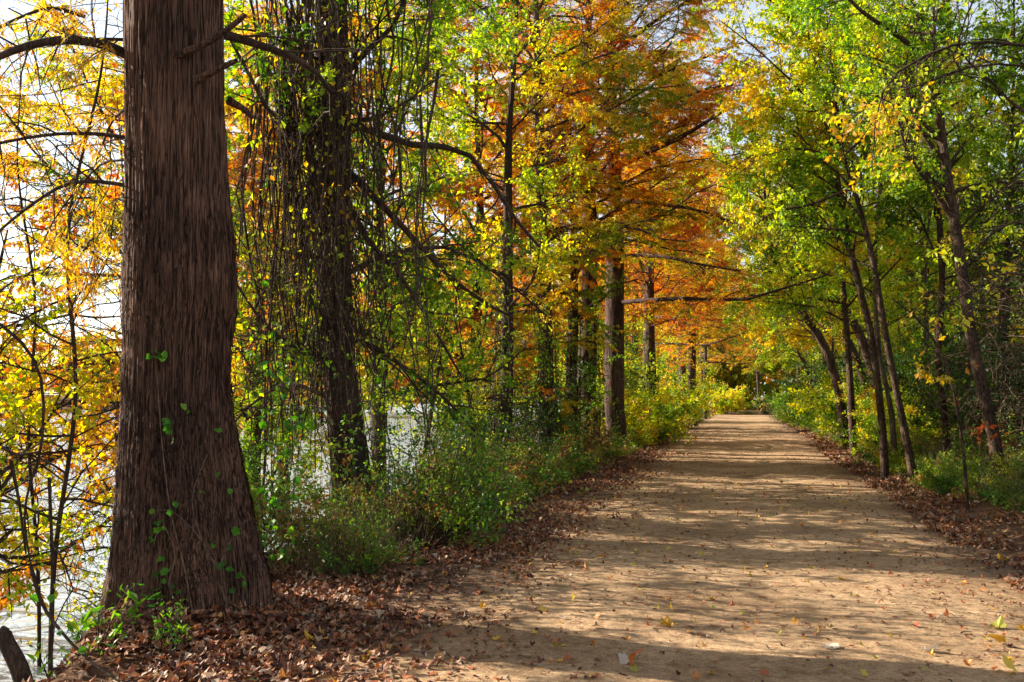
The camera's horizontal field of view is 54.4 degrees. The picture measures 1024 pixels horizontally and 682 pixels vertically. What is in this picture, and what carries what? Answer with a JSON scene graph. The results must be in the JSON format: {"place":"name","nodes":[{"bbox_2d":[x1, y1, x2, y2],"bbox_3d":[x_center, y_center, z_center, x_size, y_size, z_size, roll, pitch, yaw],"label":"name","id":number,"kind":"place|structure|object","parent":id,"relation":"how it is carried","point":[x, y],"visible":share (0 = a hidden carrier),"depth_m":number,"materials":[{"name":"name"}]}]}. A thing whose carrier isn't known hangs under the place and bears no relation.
{"place":"outdoors","nodes":[
{"label":"outdoors","id":0,"kind":"place"},
{"bbox_2d":[0,401,708,681],"bbox_3d":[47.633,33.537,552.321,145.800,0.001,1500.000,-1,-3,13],"label":"river water","id":1,"kind":"structure","parent":0,"point":[23,628],"depth_m":16.62,"materials":[{"name":"grey liquid"}]},
{"bbox_2d":[0,237,120,622],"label":"lime sapling","id":2,"kind":"object","parent":1,"relation":"in","point":[15,401],"visible":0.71,"depth_m":9.76,"materials":[{"name":"yellow plant"}]},
{"bbox_2d":[0,0,123,666],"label":"bare sapling","id":3,"kind":"object","parent":1,"relation":"on","point":[33,493],"visible":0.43,"depth_m":10.26,"materials":[{"name":"yellow plant"}]},
{"bbox_2d":[0,14,297,515],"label":"bare sapling","id":4,"kind":"object","parent":1,"relation":"on","point":[110,302],"visible":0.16,"depth_m":12.07,"materials":[{"name":"yellow plant"}]},
{"bbox_2d":[227,147,377,540],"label":"bare sapling","id":5,"kind":"object","parent":1,"relation":"in","point":[261,358],"visible":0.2,"depth_m":13.15,"materials":[{"name":"green plant"}]},
{"bbox_2d":[255,425,638,577],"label":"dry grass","id":6,"kind":"structure","parent":0,"point":[308,557],"depth_m":9.24,"materials":[{"name":"plant"}]},
{"bbox_2d":[0,0,1023,396],"label":"sky","id":7,"kind":"structure","parent":0,"point":[109,310],"materials":[{"name":"white"}]},
{"bbox_2d":[4,395,1023,681],"bbox_3d":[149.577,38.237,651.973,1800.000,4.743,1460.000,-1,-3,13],"label":"ground","id":8,"kind":"structure","parent":0,"point":[124,661],"depth_m":9.31,"materials":[{"name":"soil"}]},
{"bbox_2d":[0,626,33,681],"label":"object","id":9,"kind":"object","parent":8,"relation":"on","point":[15,659],"visible":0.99,"depth_m":5.87,"materials":[{"name":"brown plant"}]},
{"bbox_2d":[0,323,119,681],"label":"bare vine","id":10,"kind":"object","parent":8,"relation":"on","point":[51,598],"visible":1,"depth_m":5.57,"materials":[{"name":"brown plant"}]},
{"bbox_2d":[56,581,166,664],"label":"narrow leaved plant","id":11,"kind":"object","parent":8,"relation":"on","point":[86,622],"visible":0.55,"depth_m":6.04,"materials":[{"name":"green plant"}]},
{"bbox_2d":[0,169,248,613],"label":"bank sapling","id":12,"kind":"object","parent":8,"relation":"on","point":[72,466],"visible":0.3,"depth_m":11.70,"materials":[{"name":"yellow plant"}]},
{"bbox_2d":[6,405,270,631],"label":"bank sapling","id":13,"kind":"object","parent":8,"relation":"on","point":[86,574],"visible":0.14,"depth_m":10.91,"materials":[{"name":"yellow plant"}]},
{"bbox_2d":[0,0,295,677],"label":"bare sapling","id":14,"kind":"object","parent":8,"relation":"on","point":[63,500],"visible":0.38,"depth_m":9.63,"materials":[{"name":"yellow plant"}]},
{"bbox_2d":[147,594,191,655],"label":"narrow leaved plant","id":15,"kind":"object","parent":8,"relation":"on","point":[176,638],"visible":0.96,"depth_m":6.04,"materials":[{"name":"green plant"}]},
{"bbox_2d":[0,0,419,619],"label":"cypress tree","id":16,"kind":"object","parent":8,"relation":"on","point":[178,288],"visible":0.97,"depth_m":7.04,"materials":[{"name":"brown plant"}]},
{"bbox_2d":[124,350,247,613],"bbox_3d":[-2.337,0.978,6.853,1.047,1.839,0.431,0,-3,6],"label":"ivy vine","id":17,"kind":"object","parent":16,"relation":"attached to","point":[167,423],"visible":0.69,"depth_m":6.75,"materials":[{"name":"green plant"}]},
{"bbox_2d":[0,0,435,612],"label":"cypress tree","id":18,"kind":"object","parent":8,"relation":"on","point":[112,84],"visible":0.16,"depth_m":15.45,"materials":[{"name":"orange plant"}]},
{"bbox_2d":[0,329,485,398],"bbox_3d":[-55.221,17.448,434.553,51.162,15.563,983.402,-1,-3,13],"label":"treeline","id":19,"kind":"object","parent":8,"relation":"on","point":[21,359],"visible":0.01,"depth_m":208.35,"materials":[{"name":"plant"}]},
{"bbox_2d":[120,84,367,471],"bbox_3d":[-7.203,-0.904,27.319,7.000,13.710,6.220,-1,-3,22],"label":"cypress tree","id":20,"kind":"object","parent":8,"relation":"on","point":[231,123],"visible":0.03,"depth_m":26.93,"materials":[{"name":"orange plant"}]},
{"bbox_2d":[251,239,314,560],"bbox_3d":[-2.041,0.479,8.614,0.551,2.808,0.435,-1,-3,13],"label":"vine","id":21,"kind":"object","parent":8,"relation":"on","point":[287,452],"visible":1,"depth_m":8.57,"materials":[{"name":"green plant"}]},
{"bbox_2d":[242,417,340,567],"bbox_3d":[-2.652,1.506,9.259,1.816,1.596,2.344,2,-4,-33],"label":"leafy shrub","id":22,"kind":"object","parent":8,"relation":"on","point":[279,517],"visible":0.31,"depth_m":9.25,"materials":[{"name":"green plant"}]},
{"bbox_2d":[227,114,385,521],"bbox_3d":[-3.545,1.011,14.402,2.985,8.428,3.735,3,-4,-42],"label":"tree","id":23,"kind":"object","parent":8,"relation":"on","point":[257,435],"visible":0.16,"depth_m":14.11,"materials":[{"name":"green plant"}]},
{"bbox_2d":[224,0,395,542],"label":"tree","id":24,"kind":"object","parent":8,"relation":"on","point":[239,303],"visible":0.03,"depth_m":18.69,"materials":[{"name":"yellow plant"}]},
{"bbox_2d":[243,414,451,559],"bbox_3d":[-1.732,1.528,9.765,2.344,1.596,1.816,1,-3,-11],"label":"leafy shrub","id":25,"kind":"object","parent":8,"relation":"on","point":[351,487],"visible":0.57,"depth_m":9.96,"materials":[{"name":"green plant"}]},
{"bbox_2d":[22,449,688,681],"bbox_3d":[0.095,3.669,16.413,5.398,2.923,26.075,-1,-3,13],"label":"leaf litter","id":26,"kind":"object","parent":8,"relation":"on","point":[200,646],"visible":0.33,"depth_m":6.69,"materials":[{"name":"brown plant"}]},
{"bbox_2d":[309,486,429,582],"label":"leafy shrub","id":27,"kind":"object","parent":8,"relation":"on","point":[366,563],"visible":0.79,"depth_m":8.74,"materials":[{"name":"green plant"}]},
{"bbox_2d":[238,0,535,484],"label":"cypress tree","id":28,"kind":"object","parent":8,"relation":"on","point":[480,198],"visible":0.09,"depth_m":23.79,"materials":[{"name":"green plant"}]},
{"bbox_2d":[224,0,569,530],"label":"vine covered tree","id":29,"kind":"object","parent":8,"relation":"on","point":[438,6],"visible":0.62,"depth_m":12.25,"materials":[{"name":"green plant"}]},
{"bbox_2d":[224,0,473,545],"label":"hanging vines","id":30,"kind":"object","parent":29,"relation":"hanging from","point":[311,173],"visible":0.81,"depth_m":11.61,"materials":[{"name":"green plant"}]},
{"bbox_2d":[236,0,568,490],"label":"tree","id":31,"kind":"object","parent":8,"relation":"on","point":[481,35],"visible":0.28,"depth_m":17.64,"materials":[{"name":"green plant"}]},
{"bbox_2d":[355,274,515,498],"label":"bank sapling","id":32,"kind":"object","parent":8,"relation":"on","point":[440,363],"visible":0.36,"depth_m":16.37,"materials":[{"name":"green plant"}]},
{"bbox_2d":[328,399,550,499],"bbox_3d":[-0.965,1.617,13.426,2.727,1.684,2.279,-2,-4,35],"label":"leafy shrub","id":33,"kind":"object","parent":8,"relation":"on","point":[425,455],"visible":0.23,"depth_m":13.46,"materials":[{"name":"green plant"}]},
{"bbox_2d":[291,394,590,552],"bbox_3d":[-0.723,1.448,10.602,2.870,1.773,2.399,-2,-4,35],"label":"leafy shrub","id":34,"kind":"object","parent":8,"relation":"on","point":[452,526],"visible":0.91,"depth_m":10.56,"materials":[{"name":"green plant"}]},
{"bbox_2d":[385,102,522,447],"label":"tree","id":35,"kind":"object","parent":8,"relation":"on","point":[456,228],"visible":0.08,"depth_m":33.13,"materials":[{"name":"green plant"}]},
{"bbox_2d":[255,424,661,561],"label":"undergrowth","id":36,"kind":"object","parent":8,"relation":"on","point":[558,481],"visible":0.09,"depth_m":12.41,"materials":[{"name":"green plant"}]},
{"bbox_2d":[370,278,562,469],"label":"bank sapling","id":37,"kind":"object","parent":8,"relation":"on","point":[486,399],"visible":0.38,"depth_m":18.89,"materials":[{"name":"green plant"}]},
{"bbox_2d":[387,358,589,464],"bbox_3d":[-0.499,1.677,20.865,4.306,2.660,3.598,1,-3,-9],"label":"leafy shrub","id":38,"kind":"object","parent":8,"relation":"on","point":[526,436],"visible":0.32,"depth_m":20.35,"materials":[{"name":"green plant"}]},
{"bbox_2d":[352,0,639,441],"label":"cypress tree","id":39,"kind":"object","parent":8,"relation":"on","point":[478,151],"visible":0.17,"depth_m":24.71,"materials":[{"name":"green plant"}]},
{"bbox_2d":[398,0,600,460],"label":"tree","id":40,"kind":"object","parent":8,"relation":"on","point":[507,143],"visible":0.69,"depth_m":20.14,"materials":[{"name":"yellow plant"}]},
{"bbox_2d":[479,234,526,455],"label":"climbing ivy","id":41,"kind":"object","parent":40,"relation":"attached to","point":[494,374],"visible":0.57,"depth_m":19.92,"materials":[{"name":"green plant"}]},
{"bbox_2d":[422,411,578,493],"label":"leafy shrub","id":42,"kind":"object","parent":8,"relation":"on","point":[532,455],"visible":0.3,"depth_m":16.47,"materials":[{"name":"green plant"}]},
{"bbox_2d":[419,308,598,463],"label":"bank sapling","id":43,"kind":"object","parent":8,"relation":"on","point":[515,354],"visible":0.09,"depth_m":22.24,"materials":[{"name":"green plant"}]},
{"bbox_2d":[433,53,635,433],"bbox_3d":[0.661,-2.280,37.453,7.947,17.518,8.944,0,-3,-5],"label":"cypress tree","id":44,"kind":"object","parent":8,"relation":"on","point":[524,279],"visible":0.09,"depth_m":36.72,"materials":[{"name":"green plant"}]},
{"bbox_2d":[470,432,603,475],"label":"leafy shrub","id":45,"kind":"object","parent":8,"relation":"on","point":[584,464],"visible":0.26,"depth_m":19.41,"materials":[{"name":"green plant"}]},
{"bbox_2d":[54,463,1023,681],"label":"fallen leaves","id":46,"kind":"object","parent":8,"relation":"on","point":[418,599],"visible":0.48,"depth_m":7.52,"materials":[{"name":"brown plant"}]},
{"bbox_2d":[481,394,625,465],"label":"leafy shrub","id":47,"kind":"object","parent":8,"relation":"on","point":[590,439],"visible":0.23,"depth_m":22.49,"materials":[{"name":"green plant"}]},
{"bbox_2d":[401,0,707,453],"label":"cypress tree","id":48,"kind":"object","parent":8,"relation":"on","point":[570,113],"visible":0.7,"depth_m":22.70,"materials":[{"name":"orange plant"}]},
{"bbox_2d":[527,171,570,443],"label":"climbing ivy","id":49,"kind":"object","parent":48,"relation":"attached to","point":[556,376],"visible":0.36,"depth_m":22.89,"materials":[{"name":"green plant"}]},
{"bbox_2d":[482,65,673,453],"bbox_3d":[1.653,-1.632,25.793,5.140,9.831,4.566,-1,-3,13],"label":"cypress tree","id":50,"kind":"object","parent":8,"relation":"on","point":[607,286],"visible":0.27,"depth_m":25.52,"materials":[{"name":"orange plant"}]},
{"bbox_2d":[560,282,593,450],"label":"climbing ivy","id":51,"kind":"object","parent":50,"relation":"attached to","point":[577,357],"visible":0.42,"depth_m":25.33,"materials":[{"name":"green plant"}]},
{"bbox_2d":[523,317,643,457],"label":"bank sapling","id":52,"kind":"object","parent":8,"relation":"on","point":[599,374],"visible":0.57,"depth_m":25.26,"materials":[{"name":"green plant"}]},
{"bbox_2d":[434,0,763,440],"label":"cypress tree","id":53,"kind":"object","parent":8,"relation":"on","point":[682,165],"visible":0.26,"depth_m":27.05,"materials":[{"name":"orange plant"}]},
{"bbox_2d":[577,262,612,440],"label":"climbing ivy","id":54,"kind":"object","parent":53,"relation":"attached to","point":[601,398],"visible":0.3,"depth_m":26.97,"materials":[{"name":"green plant"}]},
{"bbox_2d":[553,305,659,430],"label":"bank sapling","id":55,"kind":"object","parent":8,"relation":"on","point":[633,388],"visible":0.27,"depth_m":31.89,"materials":[{"name":"green plant"}]},
{"bbox_2d":[515,344,727,443],"bbox_3d":[3.467,1.728,33.864,6.798,4.055,6.281,0,-3,-6],"label":"leafy shrub","id":56,"kind":"object","parent":8,"relation":"on","point":[658,409],"visible":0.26,"depth_m":32.48,"materials":[{"name":"green plant"}]},
{"bbox_2d":[236,196,1022,408],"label":"treeline","id":57,"kind":"object","parent":8,"relation":"on","point":[748,380],"visible":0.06,"depth_m":129.82,"materials":[{"name":"green plant"}]},
{"bbox_2d":[561,152,704,388],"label":"cypress tree","id":58,"kind":"object","parent":8,"relation":"on","point":[656,340],"visible":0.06,"depth_m":46.96,"materials":[{"name":"orange plant"}]},
{"bbox_2d":[559,88,744,419],"bbox_3d":[5.522,-2.795,38.203,6.430,13.478,7.560,-2,-4,37],"label":"cypress tree","id":59,"kind":"object","parent":8,"relation":"on","point":[651,290],"visible":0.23,"depth_m":37.86,"materials":[{"name":"orange plant"}]},
{"bbox_2d":[449,0,861,444],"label":"cypress tree","id":60,"kind":"object","parent":8,"relation":"on","point":[614,309],"visible":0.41,"depth_m":27.50,"materials":[{"name":"orange plant"}]},
{"bbox_2d":[554,34,762,389],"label":"cypress tree","id":61,"kind":"object","parent":8,"relation":"on","point":[688,344],"visible":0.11,"depth_m":42.52,"materials":[{"name":"orange plant"}]},
{"bbox_2d":[626,129,765,425],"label":"cypress tree","id":62,"kind":"object","parent":8,"relation":"on","point":[690,360],"visible":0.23,"depth_m":53.17,"materials":[{"name":"orange plant"}]},
{"bbox_2d":[628,145,784,419],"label":"cypress tree","id":63,"kind":"object","parent":8,"relation":"on","point":[683,372],"visible":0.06,"depth_m":59.21,"materials":[{"name":"orange plant"}]},
{"bbox_2d":[663,162,789,413],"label":"cypress tree","id":64,"kind":"object","parent":8,"relation":"on","point":[743,344],"visible":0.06,"depth_m":86.70,"materials":[{"name":"orange plant"}]},
{"bbox_2d":[707,378,762,414],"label":"round bush","id":65,"kind":"object","parent":8,"relation":"on","point":[734,402],"visible":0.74,"depth_m":89.03,"materials":[{"name":"yellow plant"}]},
{"bbox_2d":[629,418,873,457],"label":"leaf litter","id":66,"kind":"object","parent":8,"relation":"on","point":[804,432],"visible":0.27,"depth_m":34.13,"materials":[{"name":"brown plant"}]},
{"bbox_2d":[732,292,784,410],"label":"cypress tree","id":67,"kind":"object","parent":8,"relation":"on","point":[756,369],"visible":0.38,"depth_m":114.44,"materials":[{"name":"orange plant"}]},
{"bbox_2d":[679,85,872,447],"bbox_3d":[9.034,-2.298,30.546,5.648,11.297,5.994,3,-4,-39],"label":"slender tree","id":68,"kind":"object","parent":8,"relation":"on","point":[815,331],"visible":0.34,"depth_m":30.28,"materials":[{"name":"green plant"}]},
{"bbox_2d":[739,236,817,402],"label":"slender tree","id":69,"kind":"object","parent":8,"relation":"on","point":[787,361],"visible":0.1,"depth_m":54.69,"materials":[{"name":"green plant"}]},
{"bbox_2d":[672,0,926,477],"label":"slender tree","id":70,"kind":"object","parent":8,"relation":"on","point":[838,264],"visible":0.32,"depth_m":19.64,"materials":[{"name":"green plant"}]},
{"bbox_2d":[703,52,914,431],"bbox_3d":[10.747,-3.188,32.601,6.496,12.992,6.893,1,-4,-25],"label":"slender tree","id":71,"kind":"object","parent":8,"relation":"on","point":[862,339],"visible":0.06,"depth_m":32.33,"materials":[{"name":"green plant"}]},
{"bbox_2d":[727,172,892,423],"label":"slender tree","id":72,"kind":"object","parent":8,"relation":"on","point":[855,353],"visible":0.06,"depth_m":36.42,"materials":[{"name":"green plant"}]},
{"bbox_2d":[776,372,858,428],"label":"leafy shrub","id":73,"kind":"object","parent":8,"relation":"on","point":[795,386],"visible":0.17,"depth_m":44.65,"materials":[{"name":"green plant"}]},
{"bbox_2d":[722,21,947,454],"bbox_3d":[9.111,-2.958,27.363,6.661,12.300,4.948,-1,-3,13],"label":"slender tree","id":74,"kind":"object","parent":8,"relation":"on","point":[778,305],"visible":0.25,"depth_m":26.98,"materials":[{"name":"green plant"}]},
{"bbox_2d":[696,0,989,482],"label":"slender tree","id":75,"kind":"object","parent":8,"relation":"on","point":[774,154],"visible":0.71,"depth_m":18.42,"materials":[{"name":"green plant"}]},
{"bbox_2d":[774,328,920,411],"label":"leafy shrub","id":76,"kind":"object","parent":8,"relation":"on","point":[842,363],"visible":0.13,"depth_m":47.44,"materials":[{"name":"green plant"}]},
{"bbox_2d":[787,356,912,439],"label":"leafy shrub","id":77,"kind":"object","parent":8,"relation":"on","point":[831,409],"visible":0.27,"depth_m":33.63,"materials":[{"name":"green plant"}]},
{"bbox_2d":[802,0,970,458],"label":"slender tree","id":78,"kind":"object","parent":8,"relation":"on","point":[886,384],"visible":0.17,"depth_m":21.60,"materials":[{"name":"green plant"}]},
{"bbox_2d":[824,371,955,445],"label":"leafy shrub","id":79,"kind":"object","parent":8,"relation":"on","point":[862,416],"visible":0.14,"depth_m":28.75,"materials":[{"name":"green plant"}]},
{"bbox_2d":[844,414,941,465],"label":"leafy shrub","id":80,"kind":"object","parent":8,"relation":"on","point":[872,456],"visible":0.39,"depth_m":22.26,"materials":[{"name":"green plant"}]},
{"bbox_2d":[842,390,966,453],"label":"leafy shrub","id":81,"kind":"object","parent":8,"relation":"on","point":[908,409],"visible":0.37,"depth_m":25.20,"materials":[{"name":"green plant"}]},
{"bbox_2d":[794,0,1023,484],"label":"slender tree","id":82,"kind":"object","parent":8,"relation":"on","point":[906,46],"visible":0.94,"depth_m":15.46,"materials":[{"name":"green plant"}]},
{"bbox_2d":[799,422,1023,512],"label":"undergrowth","id":83,"kind":"object","parent":8,"relation":"on","point":[983,493],"visible":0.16,"depth_m":15.65,"materials":[{"name":"green plant"}]},
{"bbox_2d":[810,441,1023,590],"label":"leaf litter","id":84,"kind":"object","parent":8,"relation":"on","point":[857,468],"visible":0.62,"depth_m":12.96,"materials":[{"name":"brown plant"}]},
{"bbox_2d":[814,0,1023,351],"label":"slender tree","id":85,"kind":"object","parent":8,"relation":"on","point":[878,110],"visible":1,"depth_m":9.19,"materials":[{"name":"green plant"}]},
{"bbox_2d":[824,310,1023,440],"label":"leafy shrub","id":86,"kind":"object","parent":8,"relation":"on","point":[917,342],"visible":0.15,"depth_m":26.86,"materials":[{"name":"green plant"}]},
{"bbox_2d":[868,84,992,443],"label":"slender tree","id":87,"kind":"object","parent":8,"relation":"on","point":[956,294],"visible":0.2,"depth_m":26.23,"materials":[{"name":"green plant"}]},
{"bbox_2d":[839,0,1023,464],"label":"slender tree","id":88,"kind":"object","parent":8,"relation":"on","point":[893,218],"visible":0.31,"depth_m":19.34,"materials":[{"name":"green plant"}]},
{"bbox_2d":[851,63,1022,356],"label":"slender tree","id":89,"kind":"object","parent":8,"relation":"on","point":[930,280],"visible":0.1,"depth_m":32.31,"materials":[{"name":"green plant"}]},
{"bbox_2d":[857,422,1023,509],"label":"bush","id":90,"kind":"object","parent":8,"relation":"on","point":[937,452],"depth_m":15.75,"materials":[{"name":"plant"}]},
{"bbox_2d":[863,310,1023,444],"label":"leafy shrub","id":91,"kind":"object","parent":8,"relation":"on","point":[918,381],"visible":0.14,"depth_m":24.70,"materials":[{"name":"green plant"}]},
{"bbox_2d":[871,50,1023,352],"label":"slender tree","id":92,"kind":"object","parent":8,"relation":"on","point":[980,295],"visible":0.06,"depth_m":35.12,"materials":[{"name":"green plant"}]},
{"bbox_2d":[891,289,1011,512],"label":"rusty sapling","id":93,"kind":"object","parent":8,"relation":"on","point":[942,380],"visible":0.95,"depth_m":13.52,"materials":[{"name":"orange plant"}]},
{"bbox_2d":[898,0,1023,446],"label":"slender tree","id":94,"kind":"object","parent":8,"relation":"on","point":[1008,145],"visible":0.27,"depth_m":20.30,"materials":[{"name":"green plant"}]},
{"bbox_2d":[902,340,1023,448],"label":"leafy shrub","id":95,"kind":"object","parent":8,"relation":"on","point":[931,413],"visible":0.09,"depth_m":23.11,"materials":[{"name":"green plant"}]},
{"bbox_2d":[903,150,1023,454],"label":"cedar tree","id":96,"kind":"object","parent":8,"relation":"on","point":[1005,369],"visible":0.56,"depth_m":18.70,"materials":[{"name":"green plant"}]},
{"bbox_2d":[919,452,1008,490],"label":"leafy shrub","id":97,"kind":"object","parent":8,"relation":"on","point":[932,476],"visible":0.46,"depth_m":15.95,"materials":[{"name":"green plant"}]},
{"bbox_2d":[932,406,1023,472],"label":"leafy shrub","id":98,"kind":"object","parent":8,"relation":"on","point":[1008,447],"visible":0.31,"depth_m":17.63,"materials":[{"name":"green plant"}]},
{"bbox_2d":[943,347,1023,442],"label":"leafy shrub","id":99,"kind":"object","parent":8,"relation":"on","point":[968,398],"visible":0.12,"depth_m":20.45,"materials":[{"name":"green plant"}]},
{"bbox_2d":[949,120,1023,463],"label":"cedar tree","id":100,"kind":"object","parent":8,"relation":"on","point":[1009,392],"visible":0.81,"depth_m":16.38,"materials":[{"name":"green plant"}]},
{"bbox_2d":[216,416,1023,681],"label":"path","id":101,"kind":"structure","parent":0,"point":[746,649],"depth_m":8.16,"materials":[{"name":"beige soil"}]},
{"bbox_2d":[235,427,1023,681],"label":"leaf litter","id":102,"kind":"object","parent":101,"relation":"on","point":[698,633],"visible":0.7,"depth_m":8.87,"materials":[{"name":"brown plant"}]},
{"bbox_2d":[249,467,1023,681],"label":"fallen leaves","id":103,"kind":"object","parent":101,"relation":"on","point":[728,577],"depth_m":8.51,"materials":[{"name":"brown plant"}]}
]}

